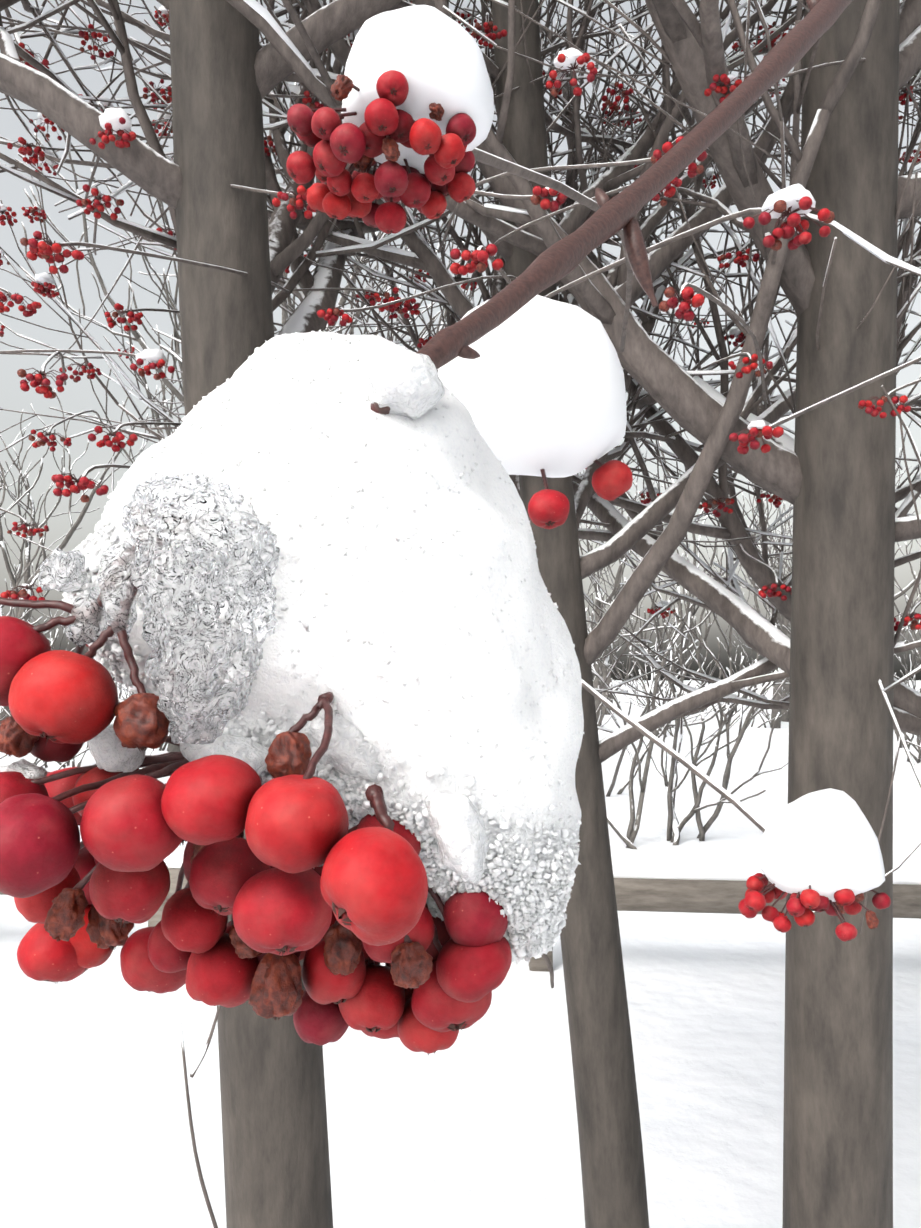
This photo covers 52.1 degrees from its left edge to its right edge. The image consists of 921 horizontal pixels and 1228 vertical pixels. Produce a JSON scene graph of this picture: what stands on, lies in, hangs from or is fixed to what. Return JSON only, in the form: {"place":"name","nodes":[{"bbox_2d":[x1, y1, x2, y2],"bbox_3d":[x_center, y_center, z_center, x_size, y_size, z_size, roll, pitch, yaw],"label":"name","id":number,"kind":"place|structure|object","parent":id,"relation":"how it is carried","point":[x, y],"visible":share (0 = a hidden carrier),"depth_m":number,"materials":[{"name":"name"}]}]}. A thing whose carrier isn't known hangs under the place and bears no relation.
{"place":"outdoors","nodes":[
{"label":"outdoors","id":0,"kind":"place"},
{"bbox_2d":[62,493,581,963],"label":"snow grains","id":1,"kind":"object","parent":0,"point":[91,547],"visible":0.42,"depth_m":0.11,"materials":[{"name":"white snow"}]},
{"bbox_2d":[0,680,920,1227],"bbox_3d":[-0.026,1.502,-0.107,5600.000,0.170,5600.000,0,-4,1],"label":"ground snow","id":2,"kind":"structure","parent":0,"point":[474,1124],"depth_m":3.54,"materials":[{"name":"white snow"}]},
{"bbox_2d":[0,0,920,1227],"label":"rowan tree","id":3,"kind":"object","parent":2,"relation":"on","point":[849,702],"visible":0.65,"depth_m":1.36,"materials":[{"name":"grey plant"}]},
{"bbox_2d":[0,18,920,832],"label":"twigs","id":4,"kind":"object","parent":3,"relation":"attached to","point":[502,164],"visible":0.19,"depth_m":1.05,"materials":[{"name":"brown plant"}]},
{"bbox_2d":[0,0,920,941],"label":"berry clusters","id":5,"kind":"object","parent":3,"relation":"attached to","point":[338,146],"depth_m":0.51,"materials":[{"name":"red"}]},
{"bbox_2d":[0,5,884,901],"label":"snow caps","id":6,"kind":"structure","parent":5,"relation":"on","point":[538,385],"depth_m":0.28,"materials":[{"name":"white snow"}]},
{"bbox_2d":[374,0,852,414],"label":"branch","id":7,"kind":"object","parent":3,"relation":"attached to","point":[559,260],"visible":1,"depth_m":0.15,"materials":[{"name":"brown plant"}]},
{"bbox_2d":[0,403,511,1054],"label":"berry cluster","id":8,"kind":"object","parent":7,"relation":"hanging from","point":[348,917],"visible":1,"depth_m":0.10,"materials":[{"name":"red"}]},
{"bbox_2d":[0,759,46,778],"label":"clump","id":9,"kind":"object","parent":8,"relation":"in","point":[27,769],"visible":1,"depth_m":0.10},
{"bbox_2d":[38,547,88,592],"bbox_3d":[-0.044,-0.005,0.104,0.005,0.005,0.004,0,-4,1],"label":"snow clump","id":10,"kind":"object","parent":8,"relation":"in","point":[61,570],"visible":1,"depth_m":0.10,"materials":[{"name":"white snow"}]},
{"bbox_2d":[65,587,106,646],"bbox_3d":[-0.040,0.000,0.100,0.005,0.006,0.004,0,-4,1],"label":"snow clump","id":11,"kind":"object","parent":8,"relation":"in","point":[88,626],"visible":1,"depth_m":0.10,"materials":[{"name":"white snow"}]},
{"bbox_2d":[87,724,146,771],"bbox_3d":[-0.038,0.015,0.106,0.007,0.006,0.007,0,-4,1],"label":"clump","id":12,"kind":"object","parent":8,"relation":"in","point":[109,752],"visible":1,"depth_m":0.10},
{"bbox_2d":[96,539,139,640],"bbox_3d":[-0.036,-0.002,0.100,0.005,0.011,0.004,0,-4,1],"label":"snow clump","id":13,"kind":"object","parent":8,"relation":"in","point":[118,598],"visible":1,"depth_m":0.10,"materials":[{"name":"white snow"}]},
{"bbox_2d":[122,471,279,744],"bbox_3d":[-0.026,-0.001,0.096,0.016,0.028,0.014,0,-4,1],"label":"snow patch","id":14,"kind":"object","parent":8,"relation":"in","point":[206,557],"visible":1,"depth_m":0.09,"materials":[{"name":"white snow"}]},
{"bbox_2d":[180,733,267,774],"bbox_3d":[-0.026,0.016,0.104,0.010,0.005,0.008,0,-4,1],"label":"clump","id":15,"kind":"object","parent":8,"relation":"in","point":[251,752],"visible":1,"depth_m":0.10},
{"bbox_2d":[79,332,583,955],"bbox_3d":[-0.018,0.004,0.126,0.068,0.082,0.052,0,-4,1],"label":"snow cap","id":16,"kind":"object","parent":8,"relation":"on","point":[357,606],"visible":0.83,"depth_m":0.10,"materials":[{"name":"white snow"}]},
{"bbox_2d":[69,329,583,921],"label":"snow grains","id":17,"kind":"object","parent":16,"relation":"on","point":[423,551],"visible":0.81,"depth_m":0.11,"materials":[{"name":"white snow"}]},
{"bbox_2d":[293,711,382,784],"bbox_3d":[-0.013,0.014,0.105,0.014,0.010,0.008,0,-4,1],"label":"clump","id":18,"kind":"object","parent":8,"relation":"in","point":[346,747],"visible":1,"depth_m":0.10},
{"bbox_2d":[364,346,444,419],"bbox_3d":[-0.006,-0.025,0.105,0.009,0.008,0.008,0,-4,1],"label":"clump","id":19,"kind":"object","parent":8,"relation":"in","point":[400,381],"visible":1,"depth_m":0.10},
{"bbox_2d":[424,794,489,884],"bbox_3d":[0.000,0.023,0.097,0.007,0.010,0.008,0,-4,1],"label":"clump","id":20,"kind":"object","parent":8,"relation":"in","point":[456,823],"visible":1,"depth_m":0.09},
{"bbox_2d":[0,16,920,849],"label":"bushes","id":21,"kind":"object","parent":2,"relation":"on","point":[600,670],"visible":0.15,"depth_m":11.80,"materials":[{"name":"grey plant"}]},
{"bbox_2d":[0,856,920,971],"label":"timber rail","id":22,"kind":"object","parent":2,"relation":"on","point":[698,890],"visible":0.33,"depth_m":4.81,"materials":[{"name":"grey wood"}]},
{"bbox_2d":[0,0,920,679],"label":"sky","id":23,"kind":"structure","parent":0,"point":[78,397],"materials":[{"name":"white"}]}
]}

